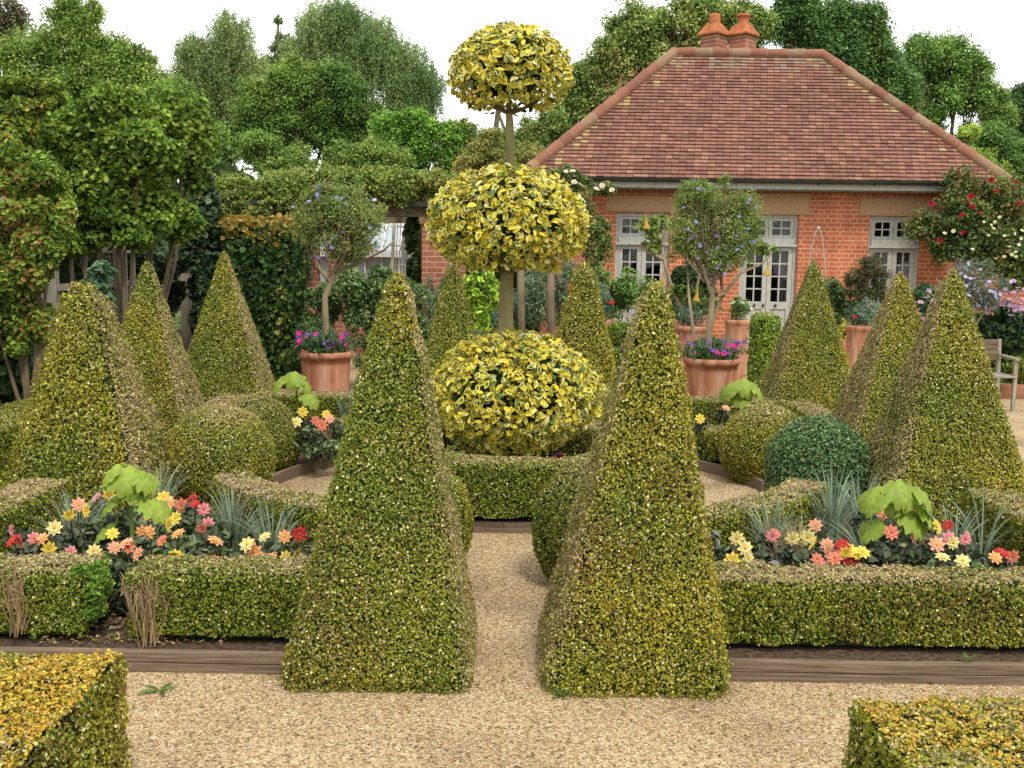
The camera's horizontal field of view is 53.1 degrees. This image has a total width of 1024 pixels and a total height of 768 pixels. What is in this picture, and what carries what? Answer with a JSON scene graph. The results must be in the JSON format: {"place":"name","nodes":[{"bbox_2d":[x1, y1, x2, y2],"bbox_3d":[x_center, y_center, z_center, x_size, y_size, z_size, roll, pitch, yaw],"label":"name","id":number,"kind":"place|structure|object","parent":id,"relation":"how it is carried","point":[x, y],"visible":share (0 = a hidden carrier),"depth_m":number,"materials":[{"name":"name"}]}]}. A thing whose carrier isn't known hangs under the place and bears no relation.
{"place":"outdoors","nodes":[
{"label":"outdoors","id":0,"kind":"place"},
{"bbox_2d":[175,311,535,349],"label":"ground","id":1,"kind":"structure","parent":0,"point":[178,326],"depth_m":25.13,"materials":[{"name":"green plant"}]},
{"bbox_2d":[0,0,37,75],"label":"beech tree","id":2,"kind":"object","parent":1,"relation":"on","point":[15,14],"visible":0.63,"depth_m":31.57,"materials":[{"name":"green plant"}]},
{"bbox_2d":[0,0,183,105],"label":"leafy tree","id":3,"kind":"object","parent":1,"relation":"on","point":[89,58],"visible":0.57,"depth_m":26.76,"materials":[{"name":"green plant"}]},
{"bbox_2d":[150,72,242,180],"bbox_3d":[-7.737,-4.399,24.679,2.866,6.044,1.333,1,7,0],"label":"field maple","id":4,"kind":"object","parent":1,"relation":"on","point":[187,87],"visible":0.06,"depth_m":24.33,"materials":[{"name":"green plant"}]},
{"bbox_2d":[167,7,270,128],"bbox_3d":[-10.076,-7.780,35.380,3.757,10.106,2.234,1,7,0],"label":"birch tree","id":5,"kind":"object","parent":1,"relation":"on","point":[222,63],"visible":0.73,"depth_m":34.59,"materials":[{"name":"green plant"}]},
{"bbox_2d":[224,51,388,171],"bbox_3d":[-5.103,-4.863,25.687,4.386,6.782,1.897,1,7,0],"label":"round tree","id":6,"kind":"object","parent":1,"relation":"on","point":[292,101],"visible":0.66,"depth_m":25.06,"materials":[{"name":"green plant"}]},
{"bbox_2d":[234,126,415,177],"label":"hawthorn tree","id":7,"kind":"object","parent":1,"relation":"on","point":[252,144],"visible":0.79,"depth_m":22.90,"materials":[{"name":"green plant"}]},
{"bbox_2d":[164,145,539,338],"bbox_3d":[-2.938,-2.723,20.296,8.661,3.881,2.017,1,7,0],"label":"boundary hedge","id":8,"kind":"object","parent":1,"relation":"on","point":[496,274],"visible":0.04,"depth_m":19.79,"materials":[{"name":"green plant"}]},
{"bbox_2d":[277,0,448,159],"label":"birch tree","id":9,"kind":"object","parent":1,"relation":"on","point":[396,71],"visible":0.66,"depth_m":34.51,"materials":[{"name":"green plant"}]},
{"bbox_2d":[366,106,479,176],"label":"maple tree","id":10,"kind":"object","parent":1,"relation":"on","point":[416,134],"visible":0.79,"depth_m":23.23,"materials":[{"name":"green plant"}]},
{"bbox_2d":[451,125,547,332],"bbox_3d":[-0.242,-3.102,21.312,2.130,4.492,0.958,2,7,9],"label":"olive shrub tree","id":11,"kind":"object","parent":1,"relation":"on","point":[485,149],"visible":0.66,"depth_m":20.94,"materials":[{"name":"green plant"}]},
{"bbox_2d":[448,109,571,160],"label":"elder tree","id":12,"kind":"object","parent":1,"relation":"on","point":[549,127],"visible":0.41,"depth_m":23.29,"materials":[{"name":"green plant"}]},
{"bbox_2d":[545,0,784,130],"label":"budding tree","id":13,"kind":"object","parent":1,"relation":"on","point":[635,41],"visible":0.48,"depth_m":24.83,"materials":[{"name":"green plant"}]},
{"bbox_2d":[525,13,1023,358],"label":"brick house","id":14,"kind":"structure","parent":1,"relation":"on","point":[852,163],"depth_m":17.94,"materials":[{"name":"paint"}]},
{"bbox_2d":[542,163,616,207],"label":"climbing rose","id":15,"kind":"object","parent":14,"relation":"attached to","point":[575,179],"visible":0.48,"depth_m":16.82,"materials":[{"name":"green plant"}]},
{"bbox_2d":[613,213,669,347],"bbox_3d":[2.263,-1.795,18.077,0.942,2.411,0.310,1,7,0],"label":"french door","id":16,"kind":"structure","parent":14,"relation":"in","point":[624,240],"depth_m":17.93,"materials":[{"name":"paint"}]},
{"bbox_2d":[738,214,797,347],"bbox_3d":[4.471,-1.767,18.077,0.998,2.411,0.310,1,7,0],"label":"french door","id":17,"kind":"structure","parent":14,"relation":"in","point":[786,240],"depth_m":17.99,"materials":[{"name":"paint"}]},
{"bbox_2d":[867,216,919,323],"bbox_3d":[6.651,-1.738,18.077,0.901,2.411,0.310,1,7,0],"label":"french door","id":18,"kind":"structure","parent":14,"relation":"in","point":[907,257],"depth_m":17.92,"materials":[{"name":"paint"}]},
{"bbox_2d":[895,162,1023,294],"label":"climbing rose","id":19,"kind":"object","parent":14,"relation":"attached to","point":[967,219],"visible":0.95,"depth_m":16.93,"materials":[{"name":"green plant"}]},
{"bbox_2d":[760,0,928,109],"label":"chestnut tree","id":20,"kind":"object","parent":1,"relation":"on","point":[848,32],"visible":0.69,"depth_m":27.60,"materials":[{"name":"green plant"}]},
{"bbox_2d":[899,25,1023,147],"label":"ash tree","id":21,"kind":"object","parent":1,"relation":"on","point":[969,87],"visible":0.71,"depth_m":30.77,"materials":[{"name":"green plant"}]},
{"bbox_2d":[971,117,1023,190],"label":"sycamore tree","id":22,"kind":"object","parent":1,"relation":"on","point":[1007,147],"visible":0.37,"depth_m":29.12,"materials":[{"name":"green plant"}]},
{"bbox_2d":[0,350,1023,767],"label":"gravel path","id":23,"kind":"structure","parent":0,"point":[718,488],"depth_m":3.83,"materials":[{"name":"gravel"}]},
{"bbox_2d":[0,397,35,488],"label":"box hedge","id":24,"kind":"object","parent":23,"relation":"on","point":[11,413],"visible":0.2,"depth_m":7.60,"materials":[{"name":"green plant"}]},
{"bbox_2d":[0,74,66,198],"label":"tree","id":25,"kind":"object","parent":23,"relation":"on","point":[26,102],"visible":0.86,"depth_m":9.85,"materials":[{"name":"green plant"}]},
{"bbox_2d":[0,131,78,400],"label":"leafy shrub","id":26,"kind":"object","parent":23,"relation":"on","point":[39,211],"visible":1,"depth_m":8.74,"materials":[{"name":"green plant"}]},
{"bbox_2d":[0,646,133,767],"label":"box hedge","id":27,"kind":"object","parent":23,"relation":"on","point":[62,714],"visible":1,"depth_m":2.98,"materials":[{"name":"yellow plant"}]},
{"bbox_2d":[3,221,160,359],"bbox_3d":[-5.274,-0.923,9.807,1.338,2.759,10.814,1,7,0],"label":"dark hedge","id":28,"kind":"object","parent":23,"relation":"on","point":[64,271],"visible":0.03,"depth_m":11.41,"materials":[{"name":"green plant"}]},
{"bbox_2d":[127,152,227,334],"bbox_3d":[-4.378,-1.776,13.189,1.296,2.461,1.081,3,7,20],"label":"ivy","id":29,"kind":"object","parent":28,"relation":"attached to","point":[201,260],"visible":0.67,"depth_m":13.16,"materials":[{"name":"green plant"}]},
{"bbox_2d":[0,197,192,404],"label":"trellis fence","id":30,"kind":"object","parent":23,"relation":"on","point":[55,287],"visible":0.09,"depth_m":12.01,"materials":[{"name":"grey wood"}]},
{"bbox_2d":[79,259,117,323],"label":"young shrub","id":31,"kind":"object","parent":23,"relation":"on","point":[101,275],"visible":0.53,"depth_m":8.84,"materials":[{"name":"green plant"}]},
{"bbox_2d":[37,78,222,329],"bbox_3d":[-4.374,-1.505,11.231,2.176,3.602,1.700,1,7,0],"label":"tree","id":32,"kind":"object","parent":23,"relation":"on","point":[113,148],"visible":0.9,"depth_m":10.65,"materials":[{"name":"green plant"}]},
{"bbox_2d":[0,498,288,650],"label":"bed soil","id":33,"kind":"structure","parent":23,"relation":"on","point":[238,643],"depth_m":4.36,"materials":[{"name":"soil"}]},
{"bbox_2d":[0,561,45,637],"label":"dead box stems","id":34,"kind":"object","parent":33,"relation":"on","point":[20,623],"visible":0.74,"depth_m":4.25,"materials":[{"name":"plant"}]},
{"bbox_2d":[0,477,74,554],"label":"box hedge","id":35,"kind":"object","parent":33,"relation":"on","point":[21,499],"visible":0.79,"depth_m":5.69,"materials":[{"name":"green plant"}]},
{"bbox_2d":[0,547,111,635],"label":"box hedge","id":36,"kind":"object","parent":33,"relation":"on","point":[58,602],"visible":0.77,"depth_m":4.33,"materials":[{"name":"green plant"}]},
{"bbox_2d":[70,559,115,622],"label":"box shoots","id":37,"kind":"object","parent":36,"relation":"on","point":[97,571],"visible":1,"depth_m":4.32,"materials":[{"name":"green plant"}]},
{"bbox_2d":[0,280,182,524],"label":"box pyramid","id":38,"kind":"object","parent":33,"relation":"on","point":[90,423],"visible":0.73,"depth_m":6.36,"materials":[{"name":"green plant"}]},
{"bbox_2d":[54,491,129,553],"bbox_3d":[-2.219,0.767,5.372,0.400,0.420,0.786,-2,8,-24],"label":"dahlia","id":39,"kind":"object","parent":33,"relation":"on","point":[75,536],"visible":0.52,"depth_m":5.22,"materials":[{"name":"green plant"}]},
{"bbox_2d":[100,537,156,614],"bbox_3d":[-1.757,0.877,4.683,0.374,0.356,0.336,-3,8,-27],"label":"dahlia","id":40,"kind":"object","parent":33,"relation":"on","point":[127,557],"visible":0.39,"depth_m":4.64,"materials":[{"name":"pink plant"}]},
{"bbox_2d":[94,464,171,543],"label":"leaved plant","id":41,"kind":"object","parent":33,"relation":"on","point":[131,484],"visible":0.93,"depth_m":5.03,"materials":[{"name":"green plant"}]},
{"bbox_2d":[119,554,175,647],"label":"dead box stems","id":42,"kind":"object","parent":33,"relation":"on","point":[145,611],"visible":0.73,"depth_m":4.28,"materials":[{"name":"plant"}]},
{"bbox_2d":[145,493,234,554],"bbox_3d":[-1.736,0.761,5.487,0.418,0.392,0.578,-4,8,-32],"label":"dahlia","id":43,"kind":"object","parent":33,"relation":"on","point":[190,506],"visible":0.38,"depth_m":5.34,"materials":[{"name":"green plant"}]},
{"bbox_2d":[183,516,244,558],"bbox_3d":[-1.449,0.850,4.875,0.385,0.373,0.493,1,7,0],"label":"dahlia","id":44,"kind":"object","parent":33,"relation":"on","point":[215,541],"visible":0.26,"depth_m":4.93,"materials":[{"name":"green plant"}]},
{"bbox_2d":[123,551,310,638],"bbox_3d":[-1.219,0.895,4.441,0.874,0.344,0.355,1,7,0],"label":"box hedge","id":45,"kind":"object","parent":33,"relation":"on","point":[214,596],"visible":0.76,"depth_m":4.32,"materials":[{"name":"green plant"}]},
{"bbox_2d":[190,476,286,553],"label":"grass clump","id":46,"kind":"object","parent":33,"relation":"on","point":[233,527],"visible":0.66,"depth_m":5.58,"materials":[{"name":"green plant"}]},
{"bbox_2d":[208,468,325,553],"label":"box hedge","id":47,"kind":"object","parent":33,"relation":"on","point":[308,509],"visible":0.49,"depth_m":5.74,"materials":[{"name":"green plant"}]},
{"bbox_2d":[447,468,476,553],"bbox_3d":[-0.467,0.737,5.434,0.565,0.722,0.570,1,7,0],"label":"box ball","id":48,"kind":"object","parent":33,"relation":"on","point":[465,514],"visible":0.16,"depth_m":5.35,"materials":[{"name":"green plant"}]},
{"bbox_2d":[0,646,292,674],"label":"timber edging","id":49,"kind":"object","parent":23,"relation":"on","point":[203,661],"visible":0.46,"depth_m":4.20,"materials":[{"name":"wood"}]},
{"bbox_2d":[162,402,279,502],"bbox_3d":[-2.016,0.509,7.067,0.793,0.800,0.793,1,7,0],"label":"box ball","id":50,"kind":"object","parent":23,"relation":"on","point":[217,438],"visible":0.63,"depth_m":6.80,"materials":[{"name":"green plant"}]},
{"bbox_2d":[216,206,312,387],"bbox_3d":[-3.263,-1.137,13.533,1.266,2.384,1.232,1,7,0],"label":"hornbeam hedge","id":51,"kind":"object","parent":23,"relation":"on","point":[269,266],"visible":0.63,"depth_m":13.14,"materials":[{"name":"green plant"}]},
{"bbox_2d":[271,421,317,482],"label":"bed soil","id":52,"kind":"structure","parent":23,"relation":"on","point":[301,459],"depth_m":8.31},
{"bbox_2d":[118,261,204,442],"bbox_3d":[-2.965,-0.213,8.399,0.986,1.584,0.972,1,7,0],"label":"box pyramid","id":53,"kind":"object","parent":52,"relation":"on","point":[169,381],"visible":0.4,"depth_m":8.20,"materials":[{"name":"green plant"}]},
{"bbox_2d":[187,251,275,402],"bbox_3d":[-2.939,-0.515,10.467,1.108,1.685,1.113,1,7,0],"label":"box pyramid","id":54,"kind":"object","parent":52,"relation":"on","point":[226,353],"visible":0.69,"depth_m":10.22,"materials":[{"name":"green plant"}]},
{"bbox_2d":[224,395,301,470],"bbox_3d":[-2.018,0.449,8.006,0.765,0.748,0.757,1,7,0],"label":"box ball","id":55,"kind":"object","parent":52,"relation":"on","point":[276,415],"visible":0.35,"depth_m":7.86,"materials":[{"name":"green plant"}]},
{"bbox_2d":[221,388,359,419],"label":"box hedge","id":56,"kind":"object","parent":52,"relation":"on","point":[327,400],"visible":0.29,"depth_m":10.07,"materials":[{"name":"green plant"}]},
{"bbox_2d":[287,406,346,466],"bbox_3d":[-1.624,0.418,8.215,0.618,0.400,0.949,1,7,0],"label":"dahlia","id":57,"kind":"object","parent":52,"relation":"on","point":[312,446],"visible":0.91,"depth_m":7.97,"materials":[{"name":"green plant"}]},
{"bbox_2d":[426,262,475,417],"bbox_3d":[-0.598,-0.428,10.327,0.927,1.607,0.933,1,7,0],"label":"box pyramid","id":58,"kind":"object","parent":52,"relation":"on","point":[451,326],"visible":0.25,"depth_m":10.13,"materials":[{"name":"green plant"}]},
{"bbox_2d":[297,349,352,391],"bbox_3d":[-2.107,-0.052,11.582,0.624,0.647,0.624,1,7,0],"label":"terracotta pot","id":59,"kind":"object","parent":23,"relation":"on","point":[330,371],"visible":0.62,"depth_m":11.34,"materials":[{"name":"ceramic"}]},
{"bbox_2d":[289,324,358,356],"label":"bedding plants","id":60,"kind":"object","parent":59,"relation":"on","point":[342,342],"visible":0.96,"depth_m":11.38,"materials":[{"name":"purple plant"}]},
{"bbox_2d":[283,176,393,352],"bbox_3d":[-1.912,-1.305,11.444,1.252,2.003,0.832,1,7,0],"label":"potted tree","id":61,"kind":"object","parent":59,"relation":"in","point":[344,230],"visible":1,"depth_m":11.27,"materials":[{"name":"green plant"}]},
{"bbox_2d":[219,191,465,348],"bbox_3d":[-2.397,-1.539,15.754,3.552,2.583,3.158,1,7,0],"label":"pergola","id":62,"kind":"object","parent":23,"relation":"on","point":[435,265],"visible":0.11,"depth_m":14.22,"materials":[{"name":"brown brick"}]},
{"bbox_2d":[211,159,464,213],"bbox_3d":[-2.429,-2.797,14.812,3.757,0.844,2.482,1,7,0],"label":"climbing plant","id":63,"kind":"object","parent":62,"relation":"on","point":[395,186],"visible":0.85,"depth_m":13.95,"materials":[{"name":"green plant"}]},
{"bbox_2d":[402,217,421,309],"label":"vine","id":64,"kind":"object","parent":62,"relation":"hanging from","point":[411,226],"visible":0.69,"depth_m":14.39,"materials":[{"name":"green plant"}]},
{"bbox_2d":[290,263,429,370],"bbox_3d":[-1.852,-0.807,12.917,1.882,1.448,0.778,1,7,0],"label":"flower border","id":65,"kind":"object","parent":23,"relation":"on","point":[354,289],"visible":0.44,"depth_m":12.78,"materials":[{"name":"green plant"}]},
{"bbox_2d":[320,198,407,352],"bbox_3d":[-2.884,-2.118,18.902,1.879,2.958,1.870,1,7,0],"label":"greenhouse","id":66,"kind":"object","parent":23,"relation":"on","point":[382,259],"visible":0.08,"depth_m":18.16,"materials":[{"name":"white glass"}]},
{"bbox_2d":[279,271,478,694],"bbox_3d":[-0.535,0.356,4.296,0.814,1.654,0.811,1,7,0],"label":"box pyramid","id":67,"kind":"object","parent":23,"relation":"on","point":[388,598],"visible":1,"depth_m":4.07,"materials":[{"name":"green plant"}]},
{"bbox_2d":[461,267,499,333],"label":"laurel shrub","id":68,"kind":"object","parent":23,"relation":"on","point":[482,294],"visible":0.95,"depth_m":12.28,"materials":[{"name":"green plant"}]},
{"bbox_2d":[474,517,532,521],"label":"bed soil","id":69,"kind":"structure","parent":23,"relation":"on","point":[516,519],"depth_m":6.44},
{"bbox_2d":[424,21,604,461],"bbox_3d":[0.032,-0.832,7.098,1.272,3.230,1.276,1,7,0],"label":"cloud pruned tree","id":70,"kind":"object","parent":69,"relation":"on","point":[504,386],"visible":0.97,"depth_m":6.79,"materials":[{"name":"yellow plant"}]},
{"bbox_2d":[440,419,606,518],"bbox_3d":[0.051,0.531,7.264,1.988,0.396,1.973,1,7,0],"label":"box hedge","id":71,"kind":"object","parent":69,"relation":"on","point":[506,487],"visible":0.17,"depth_m":6.35,"materials":[{"name":"green plant"}]},
{"bbox_2d":[420,259,610,334],"bbox_3d":[0.047,-1.166,14.181,2.672,1.189,0.701,1,7,0],"label":"flower border","id":72,"kind":"object","parent":23,"relation":"on","point":[536,312],"visible":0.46,"depth_m":14.07,"materials":[{"name":"green plant"}]},
{"bbox_2d":[39,612,991,764],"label":"leaf litter","id":73,"kind":"object","parent":23,"relation":"on","point":[406,707],"visible":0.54,"depth_m":4.06,"materials":[{"name":"plant"}]},
{"bbox_2d":[530,457,593,580],"bbox_3d":[0.387,0.763,5.432,0.607,0.755,0.615,1,7,0],"label":"box ball","id":74,"kind":"object","parent":23,"relation":"on","point":[550,520],"visible":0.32,"depth_m":5.29,"materials":[{"name":"green plant"}]},
{"bbox_2d":[575,189,614,276],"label":"house shrub","id":75,"kind":"object","parent":23,"relation":"on","point":[598,238],"visible":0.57,"depth_m":16.35,"materials":[{"name":"green plant"}]},
{"bbox_2d":[594,265,664,321],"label":"shrub","id":76,"kind":"object","parent":23,"relation":"on","point":[624,291],"visible":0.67,"depth_m":14.66,"materials":[{"name":"green plant"}]},
{"bbox_2d":[532,279,733,700],"bbox_3d":[0.505,0.383,4.275,0.811,1.636,0.804,1,7,0],"label":"box pyramid","id":77,"kind":"object","parent":23,"relation":"on","point":[632,605],"visible":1,"depth_m":4.06,"materials":[{"name":"green plant"}]},
{"bbox_2d":[674,324,706,391],"bbox_3d":[2.357,-0.334,13.455,0.509,0.871,0.509,1,7,0],"label":"terracotta pot","id":78,"kind":"object","parent":23,"relation":"on","point":[683,332],"visible":0.32,"depth_m":13.23,"materials":[{"name":"ceramic"}]},
{"bbox_2d":[631,213,780,326],"bbox_3d":[2.494,-1.469,13.280,1.962,1.481,0.431,1,7,0],"label":"angels trumpet","id":79,"kind":"object","parent":78,"relation":"on","point":[649,224],"visible":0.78,"depth_m":13.25,"materials":[{"name":"green plant"}]},
{"bbox_2d":[683,355,740,399],"bbox_3d":[2.251,0.013,11.583,0.645,0.631,0.645,1,7,0],"label":"terracotta pot","id":80,"kind":"object","parent":23,"relation":"on","point":[712,376],"visible":0.53,"depth_m":11.32,"materials":[{"name":"ceramic"}]},
{"bbox_2d":[680,327,748,360],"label":"bedding plants","id":81,"kind":"object","parent":80,"relation":"in","point":[729,351],"visible":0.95,"depth_m":11.40,"materials":[{"name":"purple plant"}]},
{"bbox_2d":[663,172,773,359],"bbox_3d":[2.302,-1.287,11.435,1.215,2.110,0.706,2,7,14],"label":"potted tree","id":82,"kind":"object","parent":80,"relation":"on","point":[710,256],"visible":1,"depth_m":11.30,"materials":[{"name":"green plant"}]},
{"bbox_2d":[698,458,769,491],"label":"bed soil","id":83,"kind":"structure","parent":23,"relation":"on","point":[719,462],"depth_m":8.41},
{"bbox_2d":[554,261,617,383],"bbox_3d":[0.716,-0.422,10.330,0.989,1.637,0.964,1,7,0],"label":"box pyramid","id":84,"kind":"object","parent":83,"relation":"on","point":[583,328],"visible":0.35,"depth_m":10.12,"materials":[{"name":"green plant"}]},
{"bbox_2d":[685,393,815,425],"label":"box hedge","id":85,"kind":"object","parent":83,"relation":"on","point":[706,406],"visible":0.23,"depth_m":10.07,"materials":[{"name":"green plant"}]},
{"bbox_2d":[715,402,802,483],"bbox_3d":[1.979,0.506,8.018,0.760,0.746,0.745,1,7,0],"label":"box ball","id":86,"kind":"object","parent":83,"relation":"on","point":[748,432],"visible":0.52,"depth_m":7.81,"materials":[{"name":"green plant"}]},
{"bbox_2d":[754,260,853,411],"bbox_3d":[3.045,-0.430,10.473,1.120,1.671,1.103,1,7,0],"label":"box pyramid","id":87,"kind":"object","parent":83,"relation":"on","point":[808,361],"visible":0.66,"depth_m":10.21,"materials":[{"name":"green plant"}]},
{"bbox_2d":[831,271,922,444],"bbox_3d":[3.135,-0.133,8.387,1.084,1.585,1.054,1,7,0],"label":"box pyramid","id":88,"kind":"object","parent":83,"relation":"on","point":[868,386],"visible":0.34,"depth_m":8.21,"materials":[{"name":"green plant"}]},
{"bbox_2d":[742,308,782,386],"bbox_3d":[3.119,-0.380,12.726,0.498,1.126,0.480,-3,8,-27],"label":"box cylinder","id":89,"kind":"object","parent":23,"relation":"on","point":[763,339],"visible":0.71,"depth_m":12.60,"materials":[{"name":"green plant"}]},
{"bbox_2d":[761,412,872,510],"bbox_3d":[2.086,0.578,7.016,0.770,0.787,0.726,1,7,0],"label":"box ball","id":90,"kind":"object","parent":23,"relation":"on","point":[809,447],"visible":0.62,"depth_m":6.80,"materials":[{"name":"green plant"}]},
{"bbox_2d":[845,324,870,368],"bbox_3d":[4.505,-0.305,13.253,0.418,0.918,0.418,1,7,0],"label":"terracotta pot","id":91,"kind":"object","parent":23,"relation":"on","point":[856,335],"visible":0.37,"depth_m":13.10,"materials":[{"name":"ceramic"}]},
{"bbox_2d":[841,253,892,325],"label":"standard tree","id":92,"kind":"object","parent":91,"relation":"on","point":[860,281],"visible":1,"depth_m":13.08,"materials":[{"name":"green plant"}]},
{"bbox_2d":[720,658,1023,685],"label":"timber edging","id":93,"kind":"object","parent":23,"relation":"on","point":[863,671],"visible":0.83,"depth_m":4.18,"materials":[{"name":"wood"}]},
{"bbox_2d":[725,510,1023,661],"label":"bed soil","id":94,"kind":"structure","parent":23,"relation":"on","point":[894,653],"depth_m":4.34,"materials":[{"name":"soil"}]},
{"bbox_2d":[705,530,765,570],"bbox_3d":[1.002,0.889,4.854,0.418,0.363,0.542,-2,7,-20],"label":"dahlia","id":95,"kind":"object","parent":94,"relation":"on","point":[745,549],"visible":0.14,"depth_m":4.93,"materials":[{"name":"yellow plant"}]},
{"bbox_2d":[703,477,830,557],"bbox_3d":[1.306,0.773,5.779,1.629,0.337,0.453,-5,9,-39],"label":"box hedge","id":96,"kind":"object","parent":94,"relation":"on","point":[724,520],"visible":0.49,"depth_m":5.72,"materials":[{"name":"green plant"}]},
{"bbox_2d":[788,463,865,548],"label":"grass clump","id":97,"kind":"object","parent":94,"relation":"on","point":[832,514],"visible":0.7,"depth_m":5.91,"materials":[{"name":"green plant"}]},
{"bbox_2d":[706,558,1023,648],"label":"box hedge","id":98,"kind":"object","parent":94,"relation":"on","point":[867,605],"visible":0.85,"depth_m":4.32,"materials":[{"name":"green plant"}]},
{"bbox_2d":[858,524,926,571],"bbox_3d":[1.869,0.861,5.054,0.423,0.401,0.323,1,7,0],"label":"dahlia","id":99,"kind":"object","parent":94,"relation":"on","point":[882,556],"visible":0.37,"depth_m":4.97,"materials":[{"name":"green plant"}]},
{"bbox_2d":[857,479,932,556],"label":"leaved plant","id":100,"kind":"object","parent":94,"relation":"on","point":[899,499],"visible":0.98,"depth_m":4.97,"materials":[{"name":"green plant"}]},
{"bbox_2d":[855,268,1023,532],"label":"box pyramid","id":101,"kind":"object","parent":94,"relation":"on","point":[944,423],"visible":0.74,"depth_m":6.40,"materials":[{"name":"green plant"}]},
{"bbox_2d":[959,484,1023,566],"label":"box hedge","id":102,"kind":"object","parent":94,"relation":"on","point":[994,500],"visible":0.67,"depth_m":5.78,"materials":[{"name":"green plant"}]},
{"bbox_2d":[841,690,1023,767],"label":"box hedge","id":103,"kind":"object","parent":23,"relation":"on","point":[975,733],"visible":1,"depth_m":2.79,"materials":[{"name":"yellow plant"}]},
{"bbox_2d":[932,256,1011,324],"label":"standard tree","id":104,"kind":"object","parent":23,"relation":"on","point":[985,299],"visible":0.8,"depth_m":12.05,"materials":[{"name":"green plant"}]},
{"bbox_2d":[970,279,1023,358],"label":"lilac bush","id":105,"kind":"object","parent":23,"relation":"on","point":[1004,322],"visible":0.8,"depth_m":12.64,"materials":[{"name":"green plant"}]},
{"bbox_2d":[1,0,1023,182],"label":"sky","id":106,"kind":"structure","parent":0,"point":[440,25],"materials":[{"name":"white"}]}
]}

